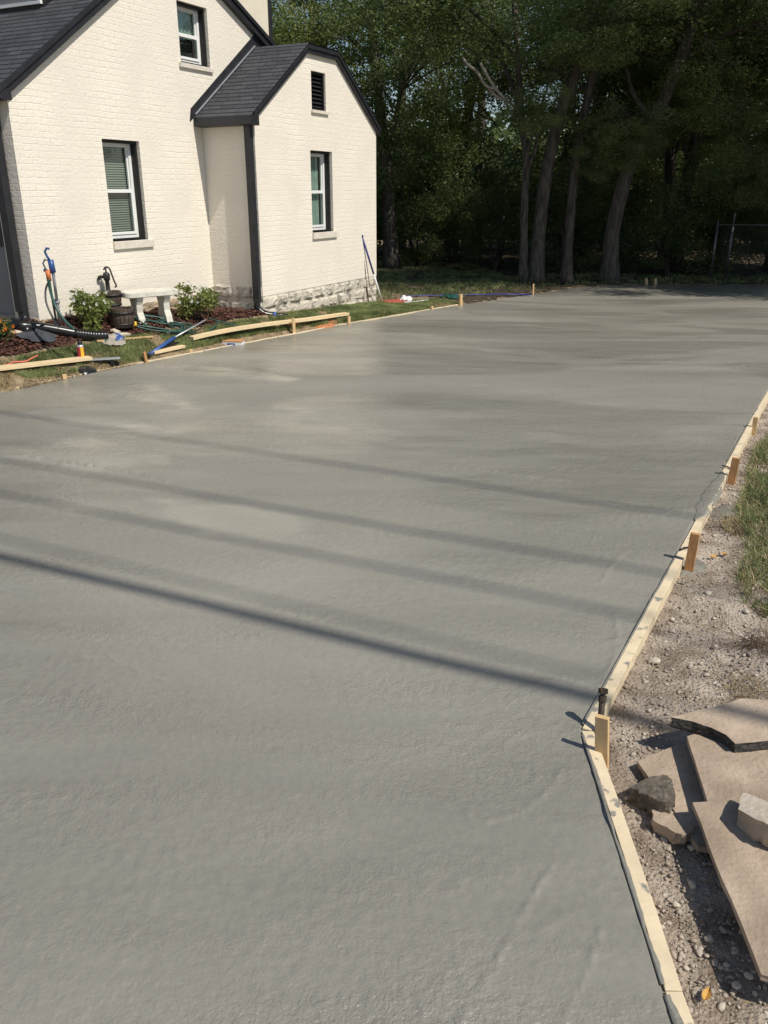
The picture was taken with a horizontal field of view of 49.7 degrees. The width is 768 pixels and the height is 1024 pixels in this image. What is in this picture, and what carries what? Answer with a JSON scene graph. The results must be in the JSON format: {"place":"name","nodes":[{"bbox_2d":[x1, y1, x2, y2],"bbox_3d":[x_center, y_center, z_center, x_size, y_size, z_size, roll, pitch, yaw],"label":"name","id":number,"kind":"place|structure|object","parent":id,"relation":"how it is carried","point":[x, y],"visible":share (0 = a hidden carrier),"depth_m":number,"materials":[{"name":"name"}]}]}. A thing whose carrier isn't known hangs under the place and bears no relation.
{"place":"outdoors","nodes":[
{"label":"outdoors","id":0,"kind":"place"},
{"bbox_2d":[0,298,458,380],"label":"lawn grass","id":1,"kind":"structure","parent":0,"point":[356,311],"depth_m":11.78,"materials":[{"name":"plant"}]},
{"bbox_2d":[102,333,125,344],"bbox_3d":[-3.406,-2.167,10.417,0.246,0.128,0.344,16,26,35],"label":"rag","id":2,"kind":"object","parent":1,"relation":"on","point":[111,340],"visible":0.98,"depth_m":10.40,"materials":[{"name":"fabric"}]},
{"bbox_2d":[146,319,205,356],"bbox_3d":[-2.769,-2.319,11.006,0.110,0.296,1.418,7,22,18],"label":"edging tool","id":3,"kind":"object","parent":1,"relation":"on","point":[168,341],"visible":0.76,"depth_m":10.82,"materials":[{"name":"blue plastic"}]},
{"bbox_2d":[189,312,348,339],"bbox_3d":[-1.562,-2.811,12.392,0.190,0.116,3.323,15,26,34],"label":"board","id":4,"kind":"object","parent":1,"relation":"on","point":[227,330],"visible":0.99,"depth_m":12.06,"materials":[{"name":"brown wood"}]},
{"bbox_2d":[381,298,411,302],"bbox_3d":[0.217,-4.032,15.766,0.519,0.075,0.850,14,25,32],"label":"red cloth","id":5,"kind":"object","parent":1,"relation":"on","point":[398,300],"visible":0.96,"depth_m":15.65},
{"bbox_2d":[0,239,767,1003],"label":"ground","id":6,"kind":"structure","parent":0,"point":[18,381],"depth_m":11.93,"materials":[{"name":"soil"}]},
{"bbox_2d":[14,366,57,378],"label":"lawn tuft","id":7,"kind":"object","parent":6,"relation":"on","point":[24,374],"visible":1,"depth_m":9.32,"materials":[{"name":"green plant"}]},
{"bbox_2d":[0,356,92,370],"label":"board","id":8,"kind":"object","parent":6,"relation":"on","point":[41,363],"visible":1,"depth_m":9.44,"materials":[{"name":"brown wood"}]},
{"bbox_2d":[77,341,84,356],"bbox_3d":[-3.602,-1.916,9.839,0.080,0.228,0.080,0,21,0],"label":"spray can","id":9,"kind":"object","parent":8,"relation":"on","point":[80,349],"visible":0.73,"depth_m":9.80,"materials":[{"name":"metal"}]},
{"bbox_2d":[0,360,137,390],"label":"straw","id":10,"kind":"object","parent":6,"relation":"on","point":[35,384],"visible":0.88,"depth_m":9.30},
{"bbox_2d":[16,363,131,387],"bbox_3d":[-3.592,-1.543,9.603,0.040,0.091,1.692,14,25,32],"label":"form board","id":11,"kind":"object","parent":6,"relation":"on","point":[48,381],"visible":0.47,"depth_m":9.57,"materials":[{"name":"brown wood"}]},
{"bbox_2d":[79,365,96,374],"bbox_3d":[-3.473,-1.616,9.749,0.200,0.197,0.190,0,21,0],"label":"black plastic","id":12,"kind":"object","parent":6,"relation":"on","point":[85,370],"visible":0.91,"depth_m":9.70,"materials":[{"name":"plastic"}]},
{"bbox_2d":[91,357,119,364],"bbox_3d":[-3.357,-1.810,10.002,0.340,0.088,0.120,-8,22,-19],"label":"hand float","id":13,"kind":"object","parent":6,"relation":"on","point":[111,359],"visible":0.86,"depth_m":9.98,"materials":[{"name":"metal"}]},
{"bbox_2d":[0,306,265,355],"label":"mulch bed","id":14,"kind":"object","parent":6,"relation":"on","point":[67,343],"visible":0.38,"depth_m":10.60,"materials":[{"name":"wood"}]},
{"bbox_2d":[0,317,15,339],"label":"flower plant","id":15,"kind":"object","parent":14,"relation":"on","point":[4,326],"visible":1,"depth_m":9.57,"materials":[{"name":"green plant"}]},
{"bbox_2d":[17,328,57,341],"bbox_3d":[-4.113,-2.098,9.857,0.478,0.146,0.245,-17,27,-37],"label":"cloth","id":16,"kind":"object","parent":14,"relation":"on","point":[37,335],"visible":1,"depth_m":9.83,"materials":[{"name":"fabric"}]},
{"bbox_2d":[42,259,57,323],"bbox_3d":[-3.937,-2.548,9.782,0.076,0.886,0.622,-8,23,-19],"label":"hooked pole","id":17,"kind":"object","parent":14,"relation":"on","point":[48,274],"visible":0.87,"depth_m":9.43,"materials":[{"name":"orange plastic"}]},
{"bbox_2d":[44,283,59,327],"bbox_3d":[-3.804,-2.373,9.495,0.167,0.514,0.062,10,23,24],"label":"hanging hose","id":18,"kind":"object","parent":17,"relation":"hanging from","point":[46,303],"visible":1,"depth_m":9.49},
{"bbox_2d":[47,279,74,330],"bbox_3d":[-3.670,-2.350,9.410,0.340,0.552,0.042,11,24,27],"label":"hanging hose","id":19,"kind":"object","parent":17,"relation":"hanging from","point":[57,309],"visible":1,"depth_m":9.43,"materials":[{"name":"rubber"}]},
{"bbox_2d":[43,247,61,325],"bbox_3d":[-3.926,-2.627,9.804,0.135,1.003,0.673,-8,23,-20],"label":"hooked pole","id":20,"kind":"object","parent":14,"relation":"on","point":[52,272],"visible":0.89,"depth_m":9.54,"materials":[{"name":"metal"}]},
{"bbox_2d":[8,318,108,340],"bbox_3d":[-3.968,-2.219,10.139,1.121,0.348,0.243,-9,23,-23],"label":"drain pipe","id":21,"kind":"object","parent":14,"relation":"on","point":[89,335],"visible":0.91,"depth_m":10.07,"materials":[{"name":"black plastic"}]},
{"bbox_2d":[68,288,114,330],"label":"shrub","id":22,"kind":"object","parent":14,"relation":"on","point":[100,305],"visible":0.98,"depth_m":10.29,"materials":[{"name":"green plant"}]},
{"bbox_2d":[108,306,134,327],"bbox_3d":[-3.400,-2.524,10.744,0.335,0.240,0.335,0,21,0],"label":"barrel planter","id":23,"kind":"object","parent":14,"relation":"on","point":[125,314],"visible":0.98,"depth_m":10.64,"materials":[{"name":"brown wood"}]},
{"bbox_2d":[121,288,177,324],"bbox_3d":[-3.180,-2.790,11.232,0.757,0.432,0.380,-17,27,-37],"label":"stone bench","id":24,"kind":"object","parent":14,"relation":"on","point":[135,297],"visible":0.86,"depth_m":11.07,"materials":[{"name":"stone"}]},
{"bbox_2d":[120,314,236,332],"bbox_3d":[-2.756,-2.588,11.335,1.916,0.386,0.455,-13,25,-30],"label":"garden hose","id":25,"kind":"object","parent":14,"relation":"on","point":[175,323],"visible":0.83,"depth_m":11.23,"materials":[{"name":"green plastic"}]},
{"bbox_2d":[173,281,219,319],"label":"shrub","id":26,"kind":"object","parent":14,"relation":"on","point":[193,304],"visible":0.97,"depth_m":11.59,"materials":[{"name":"green plant"}]},
{"bbox_3d":[-3.583,-2.633,11.014,0.222,0.212,0.244,0,21,0],"label":"block","id":27,"kind":"object","parent":14,"relation":"on","visible":0},
{"bbox_2d":[101,290,121,306],"bbox_3d":[-3.600,-2.811,10.944,0.285,0.210,0.285,0,21,0],"label":"barrel planter","id":28,"kind":"object","parent":27,"relation":"on","point":[115,296],"visible":0.64,"depth_m":10.86,"materials":[{"name":"brown wood"}]},
{"bbox_2d":[97,266,116,293],"bbox_3d":[-3.627,-3.041,10.855,0.255,0.343,0.097,0,21,0],"label":"hand pump","id":29,"kind":"object","parent":28,"relation":"on","point":[105,276],"visible":0.97,"depth_m":10.82,"materials":[{"name":"black metal"}]},
{"bbox_2d":[153,345,185,353],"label":"board","id":30,"kind":"object","parent":6,"relation":"on","point":[172,348],"visible":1,"depth_m":10.75,"materials":[{"name":"brown wood"}]},
{"bbox_2d":[0,0,380,331],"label":"brick house","id":31,"kind":"structure","parent":6,"relation":"on","point":[238,137],"depth_m":11.79,"materials":[{"name":"brick"}]},
{"bbox_2d":[0,221,4,246],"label":"side window","id":32,"kind":"structure","parent":31,"relation":"in","point":[1,235],"depth_m":10.00,"materials":[{"name":"black paint"}]},
{"bbox_2d":[102,139,145,240],"bbox_3d":[-3.579,-4.304,11.117,0.210,1.250,0.680,10,24,25],"label":"window","id":33,"kind":"structure","parent":31,"relation":"in","point":[114,151],"depth_m":11.23,"materials":[{"name":"white plastic"}]},
{"bbox_2d":[176,1,207,66],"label":"window","id":34,"kind":"structure","parent":31,"relation":"in","point":[185,12],"depth_m":11.90,"materials":[{"name":"white plastic"}]},
{"bbox_2d":[310,150,330,231],"bbox_3d":[-1.155,-5.278,13.670,0.220,1.240,0.680,10,24,25],"label":"window","id":35,"kind":"structure","parent":31,"relation":"in","point":[324,191],"depth_m":13.83,"materials":[{"name":"white plastic"}]},
{"bbox_2d":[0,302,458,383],"bbox_3d":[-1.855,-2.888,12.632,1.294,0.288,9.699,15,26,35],"label":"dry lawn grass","id":36,"kind":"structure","parent":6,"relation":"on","point":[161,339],"depth_m":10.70,"materials":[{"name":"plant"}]},
{"bbox_2d":[221,339,244,344],"bbox_3d":[-2.103,-2.365,11.576,0.286,0.075,0.186,3,21,7],"label":"shallow box","id":37,"kind":"object","parent":6,"relation":"on","point":[234,342],"visible":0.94,"depth_m":11.50,"materials":[{"name":"cardboard"}]},
{"bbox_2d":[133,323,346,363],"bbox_3d":[-1.834,-2.408,11.846,0.035,0.091,4.236,15,26,34],"label":"form board","id":38,"kind":"object","parent":6,"relation":"on","point":[231,345],"visible":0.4,"depth_m":11.68,"materials":[{"name":"brown wood"}]},
{"bbox_2d":[314,320,336,328],"bbox_3d":[-0.935,-3.026,13.284,0.675,0.090,1.120,0,21,0],"label":"clay heap","id":39,"kind":"object","parent":6,"relation":"on","point":[326,325],"visible":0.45,"depth_m":13.00,"materials":[{"name":"orange soil"}]},
{"bbox_2d":[362,235,382,300],"bbox_3d":[-0.218,-4.485,15.355,0.519,1.262,0.054,-16,26,-35],"label":"leaning pole","id":40,"kind":"object","parent":6,"relation":"on","point":[372,268],"visible":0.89,"depth_m":15.33,"materials":[{"name":"white plastic"}]},
{"bbox_2d":[0,285,767,1023],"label":"driveway slab","id":41,"kind":"structure","parent":6,"relation":"on","point":[312,643],"depth_m":3.87,"materials":[{"name":"concrete"}]},
{"bbox_2d":[351,304,457,322],"bbox_3d":[0.416,-3.450,14.535,0.030,0.091,3.058,17,27,36],"label":"form board","id":42,"kind":"object","parent":6,"relation":"on","point":[402,314],"visible":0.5,"depth_m":14.33,"materials":[{"name":"brown wood"}]},
{"bbox_2d":[130,109,764,239],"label":"woods","id":43,"kind":"object","parent":6,"relation":"on","point":[504,131],"depth_m":35.83,"materials":[{"name":"green plant"}]},
{"bbox_2d":[400,294,531,296],"bbox_3d":[1.992,-4.404,16.936,3.379,0.115,0.441,-7,22,-17],"label":"blue hose","id":44,"kind":"object","parent":6,"relation":"on","point":[469,294],"visible":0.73,"depth_m":16.86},
{"bbox_2d":[607,404,767,1023],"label":"gravel strip","id":45,"kind":"object","parent":6,"relation":"on","point":[753,1012],"visible":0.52,"depth_m":3.53,"materials":[{"name":"gravel"}]},
{"bbox_2d":[595,714,609,768],"bbox_3d":[0.831,0.906,3.158,0.072,0.302,0.036,13,24,29],"label":"wooden stake","id":46,"kind":"object","parent":45,"relation":"on","point":[602,728],"visible":0.56,"depth_m":3.12,"materials":[{"name":"brown wood"}]},
{"bbox_2d":[598,688,607,714],"bbox_3d":[0.856,0.818,3.275,0.038,0.237,0.122,5,22,13],"label":"steel form pin","id":47,"kind":"object","parent":45,"relation":"on","point":[602,697],"visible":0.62,"depth_m":3.26,"materials":[{"name":"metal"}]},
{"bbox_2d":[581,731,681,993],"bbox_3d":[0.790,1.114,2.764,0.059,0.094,1.140,1,21,2],"label":"form board","id":48,"kind":"object","parent":45,"relation":"on","point":[664,966],"visible":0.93,"depth_m":2.59,"materials":[{"name":"brown wood"}]},
{"bbox_2d":[582,549,686,733],"bbox_3d":[1.292,0.584,4.130,0.056,0.094,2.016,11,24,27],"label":"form board","id":49,"kind":"object","parent":45,"relation":"on","point":[621,669],"visible":0.94,"depth_m":3.96,"materials":[{"name":"brown wood"}]},
{"bbox_2d":[628,774,675,814],"bbox_3d":[0.995,1.026,2.981,0.176,0.120,0.164,-14,25,-32],"label":"asphalt lump","id":50,"kind":"object","parent":45,"relation":"on","point":[651,793],"visible":0.99,"depth_m":2.95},
{"bbox_2d":[637,742,708,852],"bbox_3d":[1.087,1.015,3.013,0.345,0.042,0.566,8,23,20],"label":"broken slab","id":51,"kind":"object","parent":45,"relation":"on","point":[675,764],"depth_m":3.07,"materials":[{"name":"concrete"}]},
{"bbox_2d":[651,809,695,843],"bbox_3d":[0.987,1.087,2.857,0.110,0.076,0.160,-12,24,-27],"label":"stone","id":52,"kind":"object","parent":45,"relation":"on","point":[672,827],"visible":0.93,"depth_m":2.83,"materials":[{"name":"stone"}]},
{"bbox_2d":[664,992,693,1023],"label":"form board","id":53,"kind":"object","parent":45,"relation":"on","point":[678,1008],"visible":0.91,"depth_m":2.17,"materials":[{"name":"brown wood"}]},
{"bbox_2d":[684,532,699,572],"bbox_3d":[1.772,0.268,4.785,0.058,0.314,0.032,11,24,27],"label":"wooden stake","id":54,"kind":"object","parent":45,"relation":"on","point":[692,551],"visible":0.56,"depth_m":4.76,"materials":[{"name":"orange wood"}]},
{"bbox_2d":[680,559,706,575],"bbox_3d":[1.812,0.322,4.887,0.207,0.067,0.315,13,25,30],"label":"cement spill","id":55,"kind":"object","parent":45,"relation":"on","point":[699,566],"visible":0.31,"depth_m":4.83,"materials":[{"name":"concrete"}]},
{"bbox_2d":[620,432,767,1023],"bbox_3d":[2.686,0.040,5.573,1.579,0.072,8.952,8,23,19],"label":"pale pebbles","id":56,"kind":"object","parent":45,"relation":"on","point":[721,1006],"visible":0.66,"depth_m":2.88,"materials":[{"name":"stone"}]},
{"bbox_2d":[624,586,767,1023],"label":"rubble","id":57,"kind":"object","parent":45,"relation":"on","point":[715,964],"visible":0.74,"depth_m":2.46,"materials":[{"name":"stone"}]},
{"bbox_2d":[636,495,767,1006],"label":"gravel","id":58,"kind":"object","parent":45,"relation":"on","point":[706,692],"visible":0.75,"depth_m":3.87,"materials":[{"name":"gravel"}]},
{"bbox_2d":[680,463,730,549],"bbox_3d":[2.254,-0.039,5.741,0.045,0.091,1.926,11,24,27],"label":"form board","id":59,"kind":"object","parent":45,"relation":"on","point":[698,525],"visible":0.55,"depth_m":5.39,"materials":[{"name":"brown wood"}]},
{"bbox_2d":[693,471,724,519],"bbox_3d":[2.307,-0.114,5.851,0.127,0.045,1.146,11,24,26],"label":"cement spill","id":60,"kind":"object","parent":59,"relation":"on","point":[708,494],"visible":1,"depth_m":5.80,"materials":[{"name":"concrete"}]},
{"bbox_2d":[702,987,711,1001],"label":"fallen leaf","id":61,"kind":"object","parent":45,"relation":"on","point":[706,994],"visible":1,"depth_m":2.26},
{"bbox_2d":[709,504,741,520],"bbox_3d":[2.336,0.010,5.694,0.273,0.066,0.346,0,21,0],"label":"cement spill","id":62,"kind":"object","parent":45,"relation":"on","point":[726,511],"visible":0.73,"depth_m":5.65,"materials":[{"name":"concrete"}]},
{"bbox_2d":[686,734,767,981],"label":"broken slab","id":63,"kind":"object","parent":45,"relation":"on","point":[727,777],"depth_m":2.70,"materials":[{"name":"concrete"}]},
{"bbox_2d":[669,698,767,752],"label":"broken slab","id":64,"kind":"object","parent":63,"relation":"on","point":[738,726],"depth_m":3.18,"materials":[{"name":"concrete"}]},
{"bbox_2d":[736,793,767,846],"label":"broken block","id":65,"kind":"object","parent":63,"relation":"on","point":[752,822],"depth_m":2.68,"materials":[{"name":"concrete"}]},
{"bbox_2d":[727,457,739,484],"bbox_3d":[2.616,-0.272,6.221,0.068,0.284,0.037,11,24,27],"label":"wooden stake","id":66,"kind":"object","parent":45,"relation":"on","point":[733,470],"visible":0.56,"depth_m":6.19,"materials":[{"name":"orange wood"}]},
{"bbox_2d":[715,507,756,538],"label":"dead grass","id":67,"kind":"structure","parent":45,"relation":"on","point":[730,529],"depth_m":5.43,"materials":[{"name":"plant"}]},
{"bbox_2d":[731,981,740,989],"bbox_3d":[0.981,1.317,2.305,0.026,0.014,0.025,0,21,0],"label":"stone","id":68,"kind":"object","parent":45,"relation":"on","point":[736,985],"visible":1,"depth_m":2.30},
{"bbox_2d":[710,672,767,702],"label":"root clump","id":69,"kind":"object","parent":45,"relation":"on","point":[727,687],"visible":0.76,"depth_m":3.67,"materials":[{"name":"plant"}]},
{"bbox_2d":[716,627,767,656],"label":"dead weed","id":70,"kind":"object","parent":45,"relation":"on","point":[759,641],"visible":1,"depth_m":4.05,"materials":[{"name":"plant"}]},
{"bbox_2d":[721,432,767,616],"bbox_3d":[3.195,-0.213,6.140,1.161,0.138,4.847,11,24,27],"label":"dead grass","id":71,"kind":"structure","parent":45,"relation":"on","point":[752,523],"depth_m":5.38,"materials":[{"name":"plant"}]},
{"bbox_2d":[727,407,762,462],"bbox_3d":[3.215,-0.672,7.370,0.060,0.094,2.053,11,24,27],"label":"form board","id":72,"kind":"object","parent":45,"relation":"on","point":[742,441],"visible":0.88,"depth_m":7.20,"materials":[{"name":"brown wood"}]},
{"bbox_2d":[729,428,767,616],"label":"long grass","id":73,"kind":"structure","parent":45,"relation":"on","point":[760,453],"depth_m":5.47,"materials":[{"name":"plant"}]},
{"bbox_2d":[751,417,757,434],"bbox_3d":[3.357,-0.748,7.519,0.043,0.235,0.031,11,24,27],"label":"wooden stake","id":74,"kind":"object","parent":45,"relation":"on","point":[754,424],"visible":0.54,"depth_m":7.49,"materials":[{"name":"brown wood"}]},
{"bbox_2d":[758,391,767,411],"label":"form board","id":75,"kind":"object","parent":45,"relation":"on","point":[764,403],"visible":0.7,"depth_m":8.41,"materials":[{"name":"brown wood"}]},
{"bbox_2d":[272,0,760,147],"label":"sky","id":76,"kind":"structure","parent":0,"point":[494,103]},
{"bbox_2d":[376,247,767,303],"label":"leaf litter ground","id":77,"kind":"structure","parent":0,"point":[512,269],"depth_m":21.63,"materials":[{"name":"plant"}]},
{"bbox_2d":[271,0,383,108],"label":"tree","id":78,"kind":"object","parent":77,"relation":"on","point":[302,14],"visible":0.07,"depth_m":20.11,"materials":[{"name":"green plant"}]},
{"bbox_2d":[376,179,404,268],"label":"understorey bush","id":79,"kind":"object","parent":77,"relation":"on","point":[380,205],"visible":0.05,"depth_m":22.88,"materials":[{"name":"green plant"}]},
{"bbox_2d":[272,0,528,268],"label":"tree","id":80,"kind":"object","parent":77,"relation":"on","point":[379,78],"visible":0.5,"depth_m":20.77,"materials":[{"name":"green plant"}]},
{"bbox_2d":[376,160,478,266],"bbox_3d":[1.021,-8.319,23.220,3.402,2.856,3.036,20,29,41],"label":"understorey bush","id":81,"kind":"object","parent":77,"relation":"on","point":[424,249],"visible":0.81,"depth_m":22.95,"materials":[{"name":"green plant"}]},
{"bbox_2d":[376,11,479,253],"bbox_3d":[0.581,-12.515,26.740,5.858,8.015,5.024,-14,25,-32],"label":"tree","id":82,"kind":"object","parent":77,"relation":"on","point":[414,189],"visible":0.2,"depth_m":26.99,"materials":[{"name":"green plant"}]},
{"bbox_2d":[376,261,517,299],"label":"back lawn grass","id":83,"kind":"structure","parent":77,"relation":"on","point":[382,286],"depth_m":19.93,"materials":[{"name":"plant"}]},
{"bbox_2d":[412,166,507,260],"bbox_3d":[2.353,-8.990,25.204,2.991,2.791,3.726,0,21,0],"label":"understorey bush","id":84,"kind":"object","parent":77,"relation":"on","point":[483,219],"visible":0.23,"depth_m":24.92,"materials":[{"name":"green plant"}]},
{"bbox_2d":[289,0,647,283],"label":"tree","id":85,"kind":"object","parent":77,"relation":"on","point":[464,27],"visible":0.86,"depth_m":17.11,"materials":[{"name":"green plant"}]},
{"bbox_2d":[342,0,597,260],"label":"tree","id":86,"kind":"object","parent":77,"relation":"on","point":[464,125],"visible":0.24,"depth_m":23.31,"materials":[{"name":"green plant"}]},
{"bbox_2d":[409,14,547,248],"bbox_3d":[3.272,-13.529,29.368,5.561,8.000,5.486,0,21,0],"label":"tree","id":87,"kind":"object","parent":77,"relation":"on","point":[513,167],"visible":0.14,"depth_m":28.94,"materials":[{"name":"green plant"}]},
{"bbox_2d":[439,165,536,269],"bbox_3d":[2.876,-7.771,22.059,2.899,2.791,3.846,0,21,0],"label":"understorey bush","id":88,"kind":"object","parent":77,"relation":"on","point":[499,238],"visible":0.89,"depth_m":21.75,"materials":[{"name":"green plant"}]},
{"bbox_2d":[514,162,613,261],"bbox_3d":[5.369,-8.567,23.861,3.036,2.856,3.402,-18,27,-38],"label":"understorey bush","id":89,"kind":"object","parent":77,"relation":"on","point":[535,197],"visible":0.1,"depth_m":23.90,"materials":[{"name":"green plant"}]},
{"bbox_2d":[500,160,631,273],"bbox_3d":[4.802,-7.437,21.188,2.815,2.860,3.412,17,27,37],"label":"understorey bush","id":90,"kind":"object","parent":77,"relation":"on","point":[554,225],"visible":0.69,"depth_m":20.97,"materials":[{"name":"green plant"}]},
{"bbox_2d":[481,86,660,248],"bbox_3d":[6.322,-13.094,28.242,6.056,8.005,5.371,0,21,0],"label":"tree","id":91,"kind":"object","parent":77,"relation":"on","point":[533,165],"visible":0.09,"depth_m":27.82,"materials":[{"name":"green plant"}]},
{"bbox_2d":[429,272,767,298],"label":"wood edge weeds","id":92,"kind":"object","parent":77,"relation":"on","point":[738,280],"visible":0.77,"depth_m":19.50,"materials":[{"name":"green plant"}]},
{"bbox_2d":[451,0,759,267],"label":"tree","id":93,"kind":"object","parent":77,"relation":"on","point":[602,83],"visible":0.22,"depth_m":21.26,"materials":[{"name":"green plant"}]},
{"bbox_2d":[555,165,671,269],"bbox_3d":[6.266,-7.738,22.159,3.682,2.990,3.044,0,21,0],"label":"understorey bush","id":94,"kind":"object","parent":77,"relation":"on","point":[629,210],"visible":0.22,"depth_m":21.82,"materials":[{"name":"green plant"}]},
{"bbox_2d":[492,0,767,283],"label":"tree","id":95,"kind":"object","parent":77,"relation":"on","point":[536,265],"visible":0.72,"depth_m":17.00,"materials":[{"name":"green plant"}]},
{"bbox_2d":[462,57,521,124],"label":"dead branch","id":96,"kind":"object","parent":95,"relation":"attached to","point":[501,96],"visible":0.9,"depth_m":16.78,"materials":[{"name":"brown wood"}]},
{"bbox_2d":[552,0,717,283],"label":"tree","id":97,"kind":"object","parent":77,"relation":"on","point":[566,274],"visible":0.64,"depth_m":17.64,"materials":[{"name":"green plant"}]},
{"bbox_2d":[578,72,721,250],"bbox_3d":[8.810,-14.278,28.090,6.266,10.324,6.288,0,21,0],"label":"tree","id":98,"kind":"object","parent":77,"relation":"on","point":[662,162],"depth_m":28.29,"materials":[{"name":"green plant"}]},
{"bbox_2d":[546,0,763,258],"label":"tree","id":99,"kind":"object","parent":77,"relation":"on","point":[670,162],"visible":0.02,"depth_m":24.90,"materials":[{"name":"green plant"}]},
{"bbox_2d":[566,0,767,282],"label":"tree","id":100,"kind":"object","parent":77,"relation":"on","point":[610,268],"visible":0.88,"depth_m":17.98,"materials":[{"name":"green plant"}]},
{"bbox_2d":[591,149,749,279],"bbox_3d":[7.062,-7.330,20.417,3.089,3.048,3.435,-18,28,-39],"label":"understorey bush","id":101,"kind":"object","parent":77,"relation":"on","point":[658,232],"visible":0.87,"depth_m":20.25,"materials":[{"name":"green plant"}]},
{"bbox_2d":[604,0,767,270],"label":"tree","id":102,"kind":"object","parent":77,"relation":"on","point":[693,140],"visible":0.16,"depth_m":20.43,"materials":[{"name":"green plant"}]},
{"bbox_2d":[659,18,767,248],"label":"tree","id":103,"kind":"object","parent":77,"relation":"on","point":[720,168],"visible":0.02,"depth_m":28.70,"materials":[{"name":"green plant"}]},
{"bbox_2d":[664,169,765,264],"bbox_3d":[9.683,-8.401,23.673,3.277,2.860,3.111,0,21,0],"label":"understorey bush","id":104,"kind":"object","parent":77,"relation":"on","point":[718,241],"visible":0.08,"depth_m":23.66,"materials":[{"name":"green plant"}]},
{"bbox_2d":[675,158,767,273],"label":"understorey bush","id":105,"kind":"object","parent":77,"relation":"on","point":[721,234],"visible":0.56,"depth_m":20.46,"materials":[{"name":"green plant"}]},
{"bbox_2d":[684,1,767,270],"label":"tree","id":106,"kind":"object","parent":77,"relation":"on","point":[766,263],"visible":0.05,"depth_m":21.36,"materials":[{"name":"green plant"}]},
{"bbox_2d":[709,212,767,278],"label":"chain link fence","id":107,"kind":"object","parent":77,"relation":"on","point":[733,224],"visible":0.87,"depth_m":19.76,"materials":[{"name":"metal"}]},
{"bbox_2d":[727,184,767,262],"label":"understorey bush","id":108,"kind":"object","parent":77,"relation":"on","point":[761,222],"visible":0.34,"depth_m":20.74,"materials":[{"name":"green plant"}]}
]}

